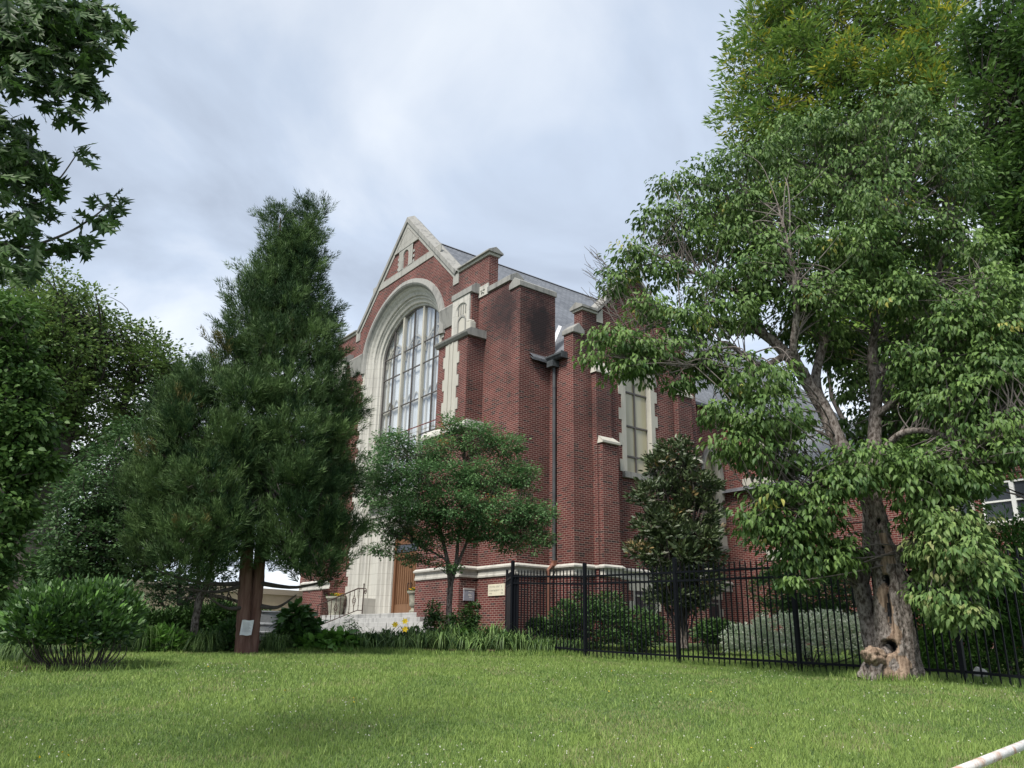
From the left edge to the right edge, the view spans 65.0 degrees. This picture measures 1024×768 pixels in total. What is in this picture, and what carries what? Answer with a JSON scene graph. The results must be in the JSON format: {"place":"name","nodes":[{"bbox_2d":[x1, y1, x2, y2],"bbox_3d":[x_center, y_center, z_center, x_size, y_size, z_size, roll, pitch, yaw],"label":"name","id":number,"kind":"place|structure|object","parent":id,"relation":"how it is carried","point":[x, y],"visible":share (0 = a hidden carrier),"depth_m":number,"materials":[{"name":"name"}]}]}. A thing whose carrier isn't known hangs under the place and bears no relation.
{"place":"outdoors","nodes":[
{"label":"outdoors","id":0,"kind":"place"},
{"bbox_2d":[0,0,1016,590],"label":"sky","id":1,"kind":"structure","parent":0,"point":[532,131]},
{"bbox_2d":[0,635,1023,767],"bbox_3d":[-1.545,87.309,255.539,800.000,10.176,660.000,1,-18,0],"label":"ground","id":2,"kind":"structure","parent":0,"point":[657,731],"depth_m":7.74,"materials":[{"name":"green plant"}]},
{"bbox_2d":[0,603,8,635],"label":"hedge shrub","id":3,"kind":"object","parent":2,"relation":"on","point":[4,606],"visible":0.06,"depth_m":14.65,"materials":[{"name":"green plant"}]},
{"bbox_2d":[0,635,25,661],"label":"grass clump","id":4,"kind":"object","parent":2,"relation":"on","point":[5,654],"visible":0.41,"depth_m":11.81,"materials":[{"name":"green plant"}]},
{"bbox_2d":[0,289,80,606],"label":"maple tree","id":5,"kind":"object","parent":2,"relation":"on","point":[27,424],"visible":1,"depth_m":14.32,"materials":[{"name":"green plant"}]},
{"bbox_2d":[0,544,131,631],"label":"evergreen tree","id":6,"kind":"object","parent":2,"relation":"on","point":[29,575],"visible":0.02,"depth_m":21.61,"materials":[{"name":"green plant"}]},
{"bbox_2d":[0,0,138,290],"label":"oak tree","id":7,"kind":"object","parent":2,"relation":"on","point":[56,27],"visible":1,"depth_m":5.87,"materials":[{"name":"green plant"}]},
{"bbox_2d":[0,572,150,669],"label":"laurel shrub","id":8,"kind":"object","parent":2,"relation":"on","point":[79,610],"visible":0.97,"depth_m":10.91,"materials":[{"name":"green plant"}]},
{"bbox_2d":[17,411,174,588],"bbox_3d":[-9.506,3.473,19.699,4.114,5.739,4.665,1,-18,0],"label":"garden tree","id":9,"kind":"object","parent":2,"relation":"on","point":[84,547],"visible":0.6,"depth_m":18.46,"materials":[{"name":"green plant"}]},
{"bbox_2d":[0,259,206,588],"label":"old shade tree","id":10,"kind":"object","parent":2,"relation":"on","point":[86,337],"visible":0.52,"depth_m":24.10,"materials":[{"name":"green plant"}]},
{"bbox_2d":[7,531,205,581],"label":"tree","id":11,"kind":"object","parent":2,"relation":"on","point":[161,577],"depth_m":40.57,"materials":[{"name":"green plant"}]},
{"bbox_2d":[97,636,146,652],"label":"grass clump","id":12,"kind":"object","parent":2,"relation":"on","point":[116,647],"visible":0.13,"depth_m":15.00,"materials":[{"name":"green plant"}]},
{"bbox_2d":[110,625,160,651],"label":"grass clump","id":13,"kind":"object","parent":2,"relation":"on","point":[132,645],"visible":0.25,"depth_m":15.06,"materials":[{"name":"green plant"}]},
{"bbox_2d":[130,622,167,651],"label":"grass clump","id":14,"kind":"object","parent":2,"relation":"on","point":[143,641],"visible":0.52,"depth_m":15.14,"materials":[{"name":"green plant"}]},
{"bbox_2d":[135,621,199,652],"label":"green shrub","id":15,"kind":"object","parent":2,"relation":"on","point":[165,627],"visible":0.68,"depth_m":15.32,"materials":[{"name":"green plant"}]},
{"bbox_2d":[150,621,196,650],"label":"grass clump","id":16,"kind":"object","parent":2,"relation":"on","point":[178,630],"visible":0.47,"depth_m":15.43,"materials":[{"name":"green plant"}]},
{"bbox_2d":[152,564,238,649],"bbox_3d":[-6.306,4.292,16.400,1.602,2.457,1.560,-5,-19,17],"label":"crape myrtle tree","id":17,"kind":"object","parent":2,"relation":"on","point":[199,598],"visible":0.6,"depth_m":16.21,"materials":[{"name":"green plant"}]},
{"bbox_2d":[179,632,218,652],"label":"grass clump","id":18,"kind":"object","parent":2,"relation":"on","point":[198,649],"visible":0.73,"depth_m":15.42,"materials":[{"name":"green plant"}]},
{"bbox_2d":[191,625,233,652],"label":"grass clump","id":19,"kind":"object","parent":2,"relation":"on","point":[210,649],"visible":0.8,"depth_m":15.49,"materials":[{"name":"green plant"}]},
{"bbox_2d":[127,579,302,610],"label":"stucco building","id":20,"kind":"structure","parent":2,"relation":"on","point":[274,597],"depth_m":33.95,"materials":[{"name":"beige paint"}]},
{"bbox_2d":[200,615,259,652],"bbox_3d":[-5.784,5.065,16.069,1.296,1.005,1.071,1,-18,0],"label":"green shrub","id":21,"kind":"object","parent":2,"relation":"on","point":[224,625],"visible":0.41,"depth_m":15.94,"materials":[{"name":"green plant"}]},
{"bbox_2d":[100,188,380,654],"bbox_3d":[-5.319,0.282,16.566,5.304,10.254,3.856,1,-18,0],"label":"conifer tree","id":22,"kind":"object","parent":2,"relation":"on","point":[260,477],"visible":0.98,"depth_m":15.63,"materials":[{"name":"green plant"}]},
{"bbox_2d":[240,620,253,635],"bbox_3d":[-5.048,4.638,15.304,0.235,0.287,0.027,6,-19,-16],"label":"paper notice","id":23,"kind":"object","parent":22,"relation":"attached to","point":[246,627],"visible":1,"depth_m":15.30,"materials":[{"name":"grey paper"}]},
{"bbox_2d":[259,627,289,652],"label":"grass clump","id":24,"kind":"object","parent":2,"relation":"on","point":[265,639],"visible":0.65,"depth_m":15.92,"materials":[{"name":"green plant"}]},
{"bbox_2d":[259,632,299,651],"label":"grass clump","id":25,"kind":"object","parent":2,"relation":"on","point":[281,642],"visible":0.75,"depth_m":15.89,"materials":[{"name":"green plant"}]},
{"bbox_2d":[0,641,1023,688],"bbox_3d":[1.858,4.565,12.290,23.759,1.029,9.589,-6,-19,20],"label":"long grass","id":26,"kind":"structure","parent":2,"relation":"on","point":[137,663],"depth_m":11.85,"materials":[{"name":"green plant"}]},
{"bbox_2d":[5,640,75,665],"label":"grass clump","id":27,"kind":"object","parent":26,"relation":"on","point":[27,650],"visible":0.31,"depth_m":11.46,"materials":[{"name":"green plant"}]},
{"bbox_2d":[144,606,168,626],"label":"hedge shrub","id":28,"kind":"object","parent":26,"relation":"on","point":[151,614],"visible":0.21,"depth_m":17.32,"materials":[{"name":"green plant"}]},
{"bbox_2d":[134,568,203,608],"bbox_3d":[-8.929,5.818,21.079,2.102,2.112,1.780,1,-18,0],"label":"crape myrtle tree","id":29,"kind":"object","parent":26,"relation":"on","point":[157,586],"visible":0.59,"depth_m":20.93,"materials":[{"name":"green plant"}]},
{"bbox_2d":[152,604,190,640],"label":"hedge shrub","id":30,"kind":"object","parent":26,"relation":"on","point":[172,615],"visible":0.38,"depth_m":17.45,"materials":[{"name":"green plant"}]},
{"bbox_2d":[175,601,213,638],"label":"hedge shrub","id":31,"kind":"object","parent":26,"relation":"on","point":[202,620],"visible":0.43,"depth_m":17.59,"materials":[{"name":"green plant"}]},
{"bbox_2d":[200,598,236,632],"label":"hedge shrub","id":32,"kind":"object","parent":26,"relation":"on","point":[216,614],"visible":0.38,"depth_m":17.75,"materials":[{"name":"green plant"}]},
{"bbox_2d":[219,602,236,633],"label":"hedge shrub","id":33,"kind":"object","parent":26,"relation":"on","point":[233,613],"visible":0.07,"depth_m":17.85,"materials":[{"name":"green plant"}]},
{"bbox_2d":[259,611,279,640],"bbox_3d":[-5.986,5.800,19.277,1.311,0.680,1.026,1,-18,0],"label":"stock tank","id":34,"kind":"object","parent":26,"relation":"on","point":[266,618],"visible":0.18,"depth_m":18.90,"materials":[{"name":"grey metal"}]},
{"bbox_2d":[259,597,329,647],"bbox_3d":[-4.529,5.175,16.832,1.476,1.405,1.295,1,-18,0],"label":"hydrangea","id":35,"kind":"object","parent":26,"relation":"on","point":[291,619],"visible":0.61,"depth_m":16.69,"materials":[{"name":"green plant"}]},
{"bbox_2d":[286,624,361,651],"bbox_3d":[-3.873,5.394,16.640,1.700,0.867,1.213,10,-20,-27],"label":"broadleaf plant","id":36,"kind":"object","parent":26,"relation":"on","point":[328,641],"visible":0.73,"depth_m":16.48,"materials":[{"name":"green plant"}]},
{"bbox_2d":[337,612,362,633],"bbox_3d":[-3.853,5.858,19.244,0.667,0.784,0.628,1,-18,0],"label":"nandina","id":37,"kind":"object","parent":26,"relation":"on","point":[351,628],"visible":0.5,"depth_m":19.24,"materials":[{"name":"green plant"}]},
{"bbox_2d":[337,638,362,648],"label":"daylily","id":38,"kind":"object","parent":26,"relation":"on","point":[347,643],"visible":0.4,"depth_m":16.51,"materials":[{"name":"green plant"}]},
{"bbox_2d":[343,629,375,648],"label":"daylily","id":39,"kind":"object","parent":26,"relation":"on","point":[358,635],"visible":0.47,"depth_m":16.76,"materials":[{"name":"green plant"}]},
{"bbox_2d":[354,628,393,649],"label":"daylily","id":40,"kind":"object","parent":26,"relation":"on","point":[372,637],"visible":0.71,"depth_m":16.86,"materials":[{"name":"green plant"}]},
{"bbox_2d":[366,622,398,647],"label":"daylily","id":41,"kind":"object","parent":26,"relation":"on","point":[387,632],"visible":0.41,"depth_m":17.71,"materials":[{"name":"green plant"}]},
{"bbox_2d":[360,628,426,646],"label":"bed perennial","id":42,"kind":"object","parent":26,"relation":"on","point":[401,633],"visible":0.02,"depth_m":18.09,"materials":[{"name":"green plant"}]},
{"bbox_2d":[375,618,415,649],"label":"daylily","id":43,"kind":"object","parent":26,"relation":"on","point":[399,641],"visible":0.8,"depth_m":16.81,"materials":[{"name":"green plant"}]},
{"bbox_2d":[393,623,423,647],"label":"daylily","id":44,"kind":"object","parent":26,"relation":"on","point":[410,631],"visible":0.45,"depth_m":17.89,"materials":[{"name":"green plant"}]},
{"bbox_2d":[405,629,433,650],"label":"daylily","id":45,"kind":"object","parent":26,"relation":"on","point":[417,638],"visible":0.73,"depth_m":17.00,"materials":[{"name":"green plant"}]},
{"bbox_2d":[416,629,441,648],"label":"daylily","id":46,"kind":"object","parent":26,"relation":"on","point":[431,633],"visible":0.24,"depth_m":17.82,"materials":[{"name":"green plant"}]},
{"bbox_2d":[419,631,461,650],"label":"daylily","id":47,"kind":"object","parent":26,"relation":"on","point":[441,639],"visible":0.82,"depth_m":17.05,"materials":[{"name":"green plant"}]},
{"bbox_2d":[421,599,482,632],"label":"weed shrub","id":48,"kind":"object","parent":26,"relation":"on","point":[434,617],"visible":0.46,"depth_m":19.37,"materials":[{"name":"green plant"}]},
{"bbox_2d":[434,619,473,648],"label":"daylily","id":49,"kind":"object","parent":26,"relation":"on","point":[450,629],"visible":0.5,"depth_m":17.91,"materials":[{"name":"green plant"}]},
{"bbox_2d":[354,410,564,624],"bbox_3d":[-1.331,3.340,20.820,5.579,5.823,2.813,4,-18,-10],"label":"hornbeam tree","id":50,"kind":"object","parent":26,"relation":"on","point":[428,514],"visible":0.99,"depth_m":20.77,"materials":[{"name":"green plant"}]},
{"bbox_2d":[445,634,478,651],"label":"daylily","id":51,"kind":"object","parent":26,"relation":"on","point":[463,641],"visible":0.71,"depth_m":17.02,"materials":[{"name":"green plant"}]},
{"bbox_2d":[465,631,487,648],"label":"daylily","id":52,"kind":"object","parent":26,"relation":"on","point":[475,637],"visible":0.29,"depth_m":17.92,"materials":[{"name":"green plant"}]},
{"bbox_2d":[460,634,501,651],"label":"daylily","id":53,"kind":"object","parent":26,"relation":"on","point":[480,643],"visible":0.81,"depth_m":17.03,"materials":[{"name":"green plant"}]},
{"bbox_2d":[455,626,518,645],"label":"bed perennial","id":54,"kind":"object","parent":26,"relation":"on","point":[472,630],"visible":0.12,"depth_m":18.20,"materials":[{"name":"green plant"}]},
{"bbox_2d":[471,620,506,648],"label":"daylily","id":55,"kind":"object","parent":26,"relation":"on","point":[491,629],"visible":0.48,"depth_m":17.97,"materials":[{"name":"green plant"}]},
{"bbox_2d":[482,631,527,651],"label":"daylily","id":56,"kind":"object","parent":26,"relation":"on","point":[502,638],"visible":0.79,"depth_m":17.07,"materials":[{"name":"green plant"}]},
{"bbox_2d":[498,629,533,651],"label":"daylily","id":57,"kind":"object","parent":26,"relation":"on","point":[521,642],"visible":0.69,"depth_m":17.09,"materials":[{"name":"green plant"}]},
{"bbox_2d":[508,623,545,646],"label":"daylily","id":58,"kind":"object","parent":26,"relation":"on","point":[529,633],"visible":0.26,"depth_m":18.02,"materials":[{"name":"green plant"}]},
{"bbox_2d":[522,637,542,651],"bbox_3d":[0.415,5.527,17.052,0.486,0.392,0.534,6,-19,-16],"label":"liriope","id":59,"kind":"object","parent":26,"relation":"on","point":[530,644],"visible":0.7,"depth_m":16.94,"materials":[{"name":"green plant"}]},
{"bbox_2d":[531,637,543,652],"bbox_3d":[0.588,5.532,17.015,0.430,0.367,0.488,-5,-19,19],"label":"liriope","id":60,"kind":"object","parent":26,"relation":"on","point":[532,647],"visible":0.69,"depth_m":16.92,"materials":[{"name":"green plant"}]},
{"bbox_2d":[535,637,546,651],"bbox_3d":[0.613,5.532,17.037,0.531,0.382,0.539,-2,-18,10],"label":"liriope","id":61,"kind":"object","parent":26,"relation":"on","point":[544,641],"visible":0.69,"depth_m":16.90,"materials":[{"name":"green plant"}]},
{"bbox_2d":[537,637,552,651],"bbox_3d":[0.716,5.519,17.003,0.483,0.390,0.569,1,-18,0],"label":"liriope","id":62,"kind":"object","parent":26,"relation":"on","point":[545,643],"visible":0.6,"depth_m":16.91,"materials":[{"name":"green plant"}]},
{"bbox_2d":[545,638,555,652],"bbox_3d":[0.765,5.536,17.046,0.584,0.386,0.467,-13,-23,37],"label":"liriope","id":63,"kind":"object","parent":26,"relation":"on","point":[549,648],"visible":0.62,"depth_m":16.88,"materials":[{"name":"green plant"}]},
{"bbox_2d":[547,637,562,651],"bbox_3d":[0.888,5.519,16.986,0.500,0.385,0.566,-10,-21,32],"label":"liriope","id":64,"kind":"object","parent":26,"relation":"on","point":[555,643],"visible":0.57,"depth_m":16.91,"materials":[{"name":"green plant"}]},
{"bbox_2d":[550,638,562,653],"bbox_3d":[1.013,5.527,17.008,0.580,0.389,0.431,1,-18,0],"label":"liriope","id":65,"kind":"object","parent":26,"relation":"on","point":[557,643],"visible":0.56,"depth_m":16.91,"materials":[{"name":"green plant"}]},
{"bbox_2d":[575,639,590,652],"bbox_3d":[1.489,5.525,16.958,0.481,0.381,0.444,-6,-19,21],"label":"liriope","id":66,"kind":"object","parent":26,"relation":"on","point":[580,643],"visible":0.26,"depth_m":16.89,"materials":[{"name":"green plant"}]},
{"bbox_2d":[3,657,1023,767],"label":"clover flowers","id":67,"kind":"object","parent":2,"relation":"on","point":[539,735],"visible":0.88,"depth_m":7.37,"materials":[{"name":"white plant"}]},
{"bbox_2d":[525,614,562,639],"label":"yew shrub","id":68,"kind":"object","parent":2,"relation":"on","point":[538,625],"visible":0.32,"depth_m":18.59,"materials":[{"name":"green plant"}]},
{"bbox_2d":[299,216,839,643],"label":"church","id":69,"kind":"structure","parent":2,"relation":"on","point":[443,328],"depth_m":27.60,"materials":[{"name":"red brick"}]},
{"bbox_2d":[326,596,346,614],"bbox_3d":[-7.114,8.982,32.518,0.860,0.740,0.860,1,-18,0],"label":"urn","id":70,"kind":"object","parent":69,"relation":"on","point":[333,608],"visible":0.65,"depth_m":32.26,"materials":[{"name":"stone"}]},
{"bbox_2d":[326,593,343,595],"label":"flower clump","id":71,"kind":"object","parent":70,"relation":"in","point":[336,594],"visible":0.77,"depth_m":32.55,"materials":[{"name":"yellow plant"}]},
{"bbox_2d":[317,584,366,625],"bbox_3d":[-6.276,8.357,29.692,1.958,1.930,0.176,-4,-18,15],"label":"handrail","id":72,"kind":"object","parent":69,"relation":"on","point":[353,599],"visible":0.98,"depth_m":29.75,"materials":[{"name":"metal"}]},
{"bbox_2d":[365,305,438,504],"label":"window","id":73,"kind":"structure","parent":69,"relation":"in","point":[412,362],"depth_m":33.37,"materials":[{"name":"grey glass"}]},
{"bbox_2d":[394,557,411,612],"bbox_3d":[-4.244,7.891,31.382,0.180,2.180,1.090,14,-22,-35],"label":"door","id":74,"kind":"structure","parent":69,"relation":"in","point":[403,573],"depth_m":31.39,"materials":[{"name":"brown wood"}]},
{"bbox_2d":[397,243,414,271],"bbox_3d":[-4.489,-5.409,34.533,0.190,0.940,1.400,14,-22,-35],"label":"louver window","id":75,"kind":"structure","parent":69,"relation":"in","point":[410,248],"depth_m":34.58,"materials":[{"name":"stone"}]},
{"bbox_2d":[407,591,414,612],"bbox_3d":[-3.359,7.516,27.714,0.560,0.720,0.560,1,-18,0],"label":"urn","id":76,"kind":"object","parent":69,"relation":"on","point":[411,598],"visible":0.45,"depth_m":27.58,"materials":[{"name":"stone"}]},
{"bbox_2d":[409,556,416,610],"bbox_3d":[-3.568,7.632,30.540,0.180,2.180,1.090,14,-22,-35],"label":"door","id":77,"kind":"structure","parent":69,"relation":"in","point":[412,584],"depth_m":30.96,"materials":[{"name":"brown wood"}]},
{"bbox_2d":[463,588,474,600],"bbox_3d":[-1.362,6.659,25.425,0.420,0.380,0.057,14,-22,-35],"label":"wall sign","id":78,"kind":"object","parent":69,"relation":"attached to","point":[468,594],"visible":1,"depth_m":25.39,"materials":[{"name":"grey metal"}]},
{"bbox_2d":[618,362,658,480],"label":"window","id":79,"kind":"structure","parent":69,"relation":"in","point":[637,410],"depth_m":27.57,"materials":[{"name":"beige glass"}]},
{"bbox_2d":[629,580,660,613],"bbox_3d":[4.251,6.791,25.658,1.440,1.000,0.028,14,-22,-35],"label":"basement window","id":80,"kind":"structure","parent":69,"relation":"in","point":[633,584],"depth_m":25.51,"materials":[{"name":"glass"}]},
{"bbox_2d":[701,446,728,551],"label":"window","id":81,"kind":"structure","parent":69,"relation":"in","point":[705,457],"depth_m":31.12,"materials":[{"name":"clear glass"}]},
{"bbox_2d":[708,591,723,617],"bbox_3d":[7.218,8.003,29.270,1.440,1.000,0.028,14,-22,-35],"label":"basement window","id":82,"kind":"structure","parent":69,"relation":"in","point":[717,597],"depth_m":29.44,"materials":[{"name":"glass"}]},
{"bbox_2d":[541,588,630,649],"bbox_3d":[1.739,5.382,18.370,2.188,1.449,1.833,1,-18,0],"label":"yew shrub","id":83,"kind":"object","parent":2,"relation":"on","point":[594,619],"visible":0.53,"depth_m":18.17,"materials":[{"name":"green plant"}]},
{"bbox_2d":[610,605,671,652],"bbox_3d":[2.874,5.462,17.867,1.369,1.092,1.208,1,-18,0],"label":"yew shrub","id":84,"kind":"object","parent":2,"relation":"on","point":[643,631],"visible":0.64,"depth_m":17.71,"materials":[{"name":"green plant"}]},
{"bbox_2d":[621,432,733,647],"bbox_3d":[3.870,3.527,18.841,2.658,5.077,1.965,1,-18,0],"label":"magnolia tree","id":85,"kind":"object","parent":2,"relation":"on","point":[679,534],"visible":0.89,"depth_m":18.68,"materials":[{"name":"green plant"}]},
{"bbox_2d":[689,616,747,655],"bbox_3d":[4.434,5.447,17.286,1.300,0.888,1.192,1,-18,0],"label":"yew shrub","id":86,"kind":"object","parent":2,"relation":"on","point":[709,632],"visible":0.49,"depth_m":17.09,"materials":[{"name":"green plant"}]},
{"bbox_2d":[510,546,1023,686],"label":"metal fence","id":87,"kind":"object","parent":2,"relation":"on","point":[514,614],"visible":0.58,"depth_m":14.04,"materials":[{"name":"black metal"}]},
{"bbox_2d":[505,570,510,644],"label":"metal gate","id":88,"kind":"structure","parent":87,"relation":"attached to","point":[507,599],"depth_m":19.18,"materials":[{"name":"black metal"}]},
{"bbox_2d":[719,607,863,666],"bbox_3d":[5.291,4.400,13.893,3.445,1.099,1.876,-5,-19,19],"label":"variegated shrub","id":89,"kind":"object","parent":2,"relation":"on","point":[832,632],"visible":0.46,"depth_m":13.73,"materials":[{"name":"green plant"}]},
{"bbox_2d":[571,79,1023,680],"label":"dogwood tree","id":90,"kind":"object","parent":2,"relation":"on","point":[975,385],"visible":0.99,"depth_m":11.89,"materials":[{"name":"green plant"}]},
{"bbox_2d":[745,566,860,661],"bbox_3d":[5.837,4.417,15.605,2.495,2.056,1.633,-6,-19,19],"label":"holly shrub","id":91,"kind":"object","parent":2,"relation":"on","point":[823,602],"visible":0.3,"depth_m":15.39,"materials":[{"name":"green plant"}]},
{"bbox_2d":[698,0,1021,350],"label":"willow oak tree","id":92,"kind":"object","parent":2,"relation":"on","point":[831,55],"visible":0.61,"depth_m":24.12,"materials":[{"name":"green plant"}]},
{"bbox_2d":[721,414,1023,647],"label":"brick building","id":93,"kind":"structure","parent":2,"relation":"on","point":[733,484],"depth_m":29.51,"materials":[{"name":"brick"}]},
{"bbox_2d":[956,500,974,514],"bbox_3d":[13.590,3.653,24.204,0.076,1.400,0.640,14,-22,-35],"label":"window","id":94,"kind":"structure","parent":93,"relation":"in","point":[973,508],"depth_m":24.16,"materials":[{"name":"glass"}]},
{"bbox_2d":[983,478,1023,525],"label":"window","id":95,"kind":"structure","parent":93,"relation":"in","point":[1010,500],"depth_m":23.33,"materials":[{"name":"white paint"}]},
{"bbox_2d":[798,231,986,508],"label":"tree","id":96,"kind":"object","parent":2,"relation":"on","point":[890,337],"visible":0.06,"depth_m":41.71,"materials":[{"name":"green plant"}]},
{"bbox_2d":[827,0,1023,509],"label":"shade tree","id":97,"kind":"object","parent":2,"relation":"on","point":[992,79],"visible":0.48,"depth_m":16.10,"materials":[{"name":"green plant"}]},
{"bbox_2d":[906,566,952,673],"bbox_3d":[6.714,3.989,13.278,1.100,2.371,1.321,1,-18,0],"label":"arborvitae","id":98,"kind":"object","parent":2,"relation":"on","point":[928,638],"visible":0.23,"depth_m":12.88,"materials":[{"name":"green plant"}]},
{"bbox_2d":[918,581,985,670],"bbox_3d":[7.059,3.662,13.066,1.071,2.388,1.271,-9,-20,28],"label":"arborvitae","id":99,"kind":"object","parent":2,"relation":"on","point":[947,642],"visible":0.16,"depth_m":12.65,"materials":[{"name":"green plant"}]},
{"bbox_2d":[973,667,987,676],"bbox_3d":[6.815,4.231,11.718,0.199,0.215,0.197,1,-18,0],"label":"rock","id":100,"kind":"object","parent":2,"relation":"on","point":[978,669],"visible":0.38,"depth_m":11.68,"materials":[{"name":"stone"}]},
{"bbox_2d":[945,503,1022,673],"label":"arborvitae","id":101,"kind":"object","parent":2,"relation":"on","point":[992,654],"visible":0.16,"depth_m":12.37,"materials":[{"name":"green plant"}]},
{"bbox_2d":[952,740,1023,767],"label":"railing","id":102,"kind":"object","parent":2,"relation":"on","point":[996,755],"visible":1,"depth_m":2.38,"materials":[{"name":"white metal"}]},
{"bbox_2d":[969,503,1023,674],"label":"arborvitae","id":103,"kind":"object","parent":2,"relation":"on","point":[1007,532],"visible":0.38,"depth_m":12.30,"materials":[{"name":"green plant"}]},
{"bbox_2d":[994,503,1023,671],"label":"arborvitae","id":104,"kind":"object","parent":2,"relation":"on","point":[1021,539],"visible":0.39,"depth_m":12.26,"materials":[{"name":"green plant"}]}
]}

